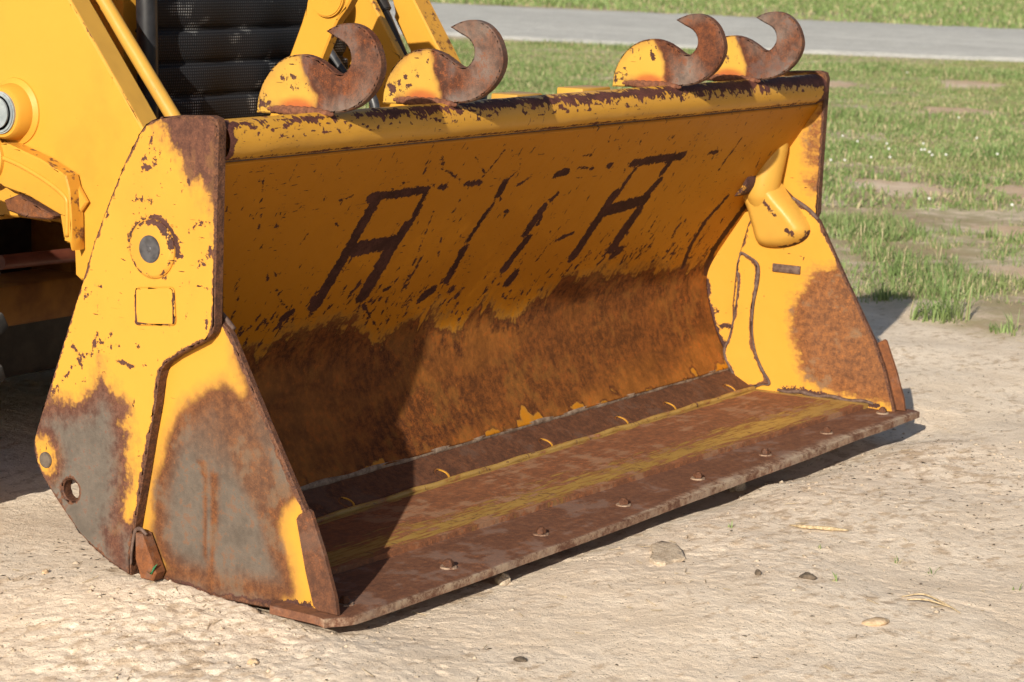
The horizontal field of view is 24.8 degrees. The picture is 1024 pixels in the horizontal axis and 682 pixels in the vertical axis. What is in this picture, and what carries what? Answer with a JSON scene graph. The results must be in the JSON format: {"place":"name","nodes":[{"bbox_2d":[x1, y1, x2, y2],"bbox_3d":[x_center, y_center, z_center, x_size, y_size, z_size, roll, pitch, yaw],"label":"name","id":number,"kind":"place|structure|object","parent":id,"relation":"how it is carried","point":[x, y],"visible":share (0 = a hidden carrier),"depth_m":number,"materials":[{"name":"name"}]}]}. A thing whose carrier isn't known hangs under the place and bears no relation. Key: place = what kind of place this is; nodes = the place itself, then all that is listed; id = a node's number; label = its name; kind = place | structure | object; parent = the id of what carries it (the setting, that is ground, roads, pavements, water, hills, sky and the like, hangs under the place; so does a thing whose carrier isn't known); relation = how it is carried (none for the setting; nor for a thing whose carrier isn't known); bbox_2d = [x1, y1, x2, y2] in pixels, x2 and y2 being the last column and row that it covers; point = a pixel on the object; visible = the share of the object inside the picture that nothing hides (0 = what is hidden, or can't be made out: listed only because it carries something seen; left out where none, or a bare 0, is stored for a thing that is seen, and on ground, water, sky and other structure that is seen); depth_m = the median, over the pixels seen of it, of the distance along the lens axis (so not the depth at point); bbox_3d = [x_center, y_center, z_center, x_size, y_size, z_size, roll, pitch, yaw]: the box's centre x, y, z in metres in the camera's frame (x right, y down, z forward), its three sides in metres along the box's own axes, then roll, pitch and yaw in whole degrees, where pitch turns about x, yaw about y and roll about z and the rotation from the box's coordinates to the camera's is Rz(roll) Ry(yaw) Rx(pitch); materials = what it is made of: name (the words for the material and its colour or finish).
{"place":"outdoors","nodes":[
{"label":"outdoors","id":0,"kind":"place"},
{"bbox_2d":[0,0,1023,681],"bbox_3d":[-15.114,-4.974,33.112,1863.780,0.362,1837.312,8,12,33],"label":"ground","id":1,"kind":"structure","parent":0,"point":[550,644],"depth_m":4.42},
{"bbox_2d":[0,0,487,382],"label":"backhoe loader","id":2,"kind":"object","parent":1,"relation":"on","point":[90,90],"visible":0.46,"depth_m":5.21,"materials":[{"name":"yellow paint"}]},
{"bbox_2d":[247,658,258,664],"bbox_3d":[-0.431,0.536,3.883,0.020,0.014,0.016,-7,13,-39],"label":"stone","id":3,"kind":"object","parent":1,"relation":"on","point":[252,661],"visible":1,"depth_m":3.88,"materials":[{"name":"beige stone"}]},
{"bbox_2d":[35,11,919,627],"bbox_3d":[0.079,-0.196,5.094,0.754,1.030,2.379,8,12,33],"label":"loader bucket","id":4,"kind":"object","parent":1,"relation":"on","point":[333,353],"visible":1,"depth_m":4.88,"materials":[{"name":"paint"}]},
{"bbox_2d":[495,572,510,585],"bbox_3d":[-0.017,0.460,4.471,0.032,0.033,0.047,2,10,1],"label":"pebble","id":5,"kind":"object","parent":1,"relation":"on","point":[502,579],"visible":0.94,"depth_m":4.46,"materials":[{"name":"beige stone"}]},
{"bbox_2d":[0,357,1022,681],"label":"bark specks","id":6,"kind":"object","parent":1,"relation":"on","point":[682,561],"visible":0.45,"depth_m":5.04,"materials":[{"name":"brown plant"}]},
{"bbox_2d":[0,428,1023,681],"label":"sand crumbs","id":7,"kind":"object","parent":1,"relation":"on","point":[486,614],"visible":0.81,"depth_m":4.19,"materials":[{"name":"beige sand"}]},
{"bbox_2d":[0,307,1023,681],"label":"straw litter","id":8,"kind":"object","parent":1,"relation":"on","point":[638,561],"visible":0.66,"depth_m":4.36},
{"bbox_2d":[513,656,526,661],"bbox_3d":[0.014,0.543,3.967,0.026,0.013,0.012,7,12,30],"label":"pebble","id":9,"kind":"object","parent":1,"relation":"on","point":[520,659],"visible":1,"depth_m":3.96,"materials":[{"name":"grey stone"}]},
{"bbox_2d":[650,541,685,565],"bbox_3d":[0.309,0.422,4.608,0.071,0.010,0.174,2,10,4],"label":"mud flake","id":10,"kind":"object","parent":1,"relation":"on","point":[664,553],"visible":1,"depth_m":4.59,"materials":[{"name":"beige soil"}]},
{"bbox_2d":[728,483,745,491],"bbox_3d":[0.514,0.336,5.341,0.043,0.049,0.041,10,13,41],"label":"clod","id":11,"kind":"object","parent":1,"relation":"on","point":[740,487],"visible":0.48,"depth_m":5.33,"materials":[{"name":"brown soil"}]},
{"bbox_2d":[754,569,760,575],"bbox_3d":[0.469,0.444,4.439,0.013,0.018,0.010,-3,11,-23],"label":"pebble","id":12,"kind":"object","parent":1,"relation":"on","point":[757,572],"visible":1,"depth_m":4.44,"materials":[{"name":"beige stone"}]},
{"bbox_2d":[799,572,816,579],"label":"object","id":13,"kind":"object","parent":1,"relation":"on","point":[807,575],"visible":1,"depth_m":4.42,"materials":[{"name":"beige stone"}]},
{"bbox_2d":[790,524,848,530],"bbox_3d":[0.635,0.387,4.834,0.126,0.012,0.027,5,11,20],"label":"seed stalk","id":14,"kind":"object","parent":1,"relation":"on","point":[826,528],"visible":1,"depth_m":4.82,"materials":[{"name":"plant"}]},
{"bbox_2d":[861,617,889,625],"bbox_3d":[0.657,0.508,4.204,0.057,0.015,0.035,-5,12,-31],"label":"stone","id":15,"kind":"object","parent":1,"relation":"on","point":[877,621],"visible":1,"depth_m":4.19,"materials":[{"name":"beige stone"}]},
{"bbox_2d":[870,279,899,300],"bbox_3d":[1.273,-0.178,7.958,0.117,0.090,0.191,3,10,10],"label":"grass tuft","id":16,"kind":"object","parent":1,"relation":"on","point":[882,291],"visible":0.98,"depth_m":7.96,"materials":[{"name":"green plant"}]},
{"bbox_2d":[907,598,949,607],"bbox_3d":[0.782,0.488,4.345,0.092,0.011,0.006,6,11,24],"label":"straw","id":17,"kind":"object","parent":1,"relation":"on","point":[929,600],"visible":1,"depth_m":4.35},
{"bbox_2d":[902,593,960,612],"bbox_3d":[0.792,0.488,4.355,0.125,0.012,0.038,10,13,39],"label":"straw","id":18,"kind":"object","parent":1,"relation":"on","point":[924,594],"visible":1,"depth_m":4.37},
{"bbox_2d":[904,270,999,323],"bbox_3d":[1.420,-0.145,7.614,0.300,0.164,0.358,8,12,33],"label":"grass tuft","id":19,"kind":"object","parent":1,"relation":"on","point":[938,314],"visible":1,"depth_m":7.61,"materials":[{"name":"green plant"}]},
{"bbox_2d":[986,310,1023,335],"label":"grass tuft","id":20,"kind":"object","parent":1,"relation":"on","point":[1006,328],"visible":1,"depth_m":7.43,"materials":[{"name":"green plant"}]},
{"bbox_2d":[358,36,1023,210],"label":"grass","id":21,"kind":"structure","parent":0,"point":[971,153],"depth_m":16.39,"materials":[{"name":"green plant"}]},
{"bbox_2d":[388,0,1023,61],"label":"road","id":22,"kind":"structure","parent":0,"point":[826,37],"depth_m":28.75,"materials":[{"name":"grey asphalt"}]},
{"bbox_2d":[390,0,1023,28],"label":"grass","id":23,"kind":"structure","parent":0,"point":[907,9],"depth_m":36.78,"materials":[{"name":"green plant"}]},
{"bbox_2d":[819,199,1023,337],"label":"grass","id":24,"kind":"structure","parent":0,"point":[866,223],"depth_m":9.05,"materials":[{"name":"green plant"}]}
]}

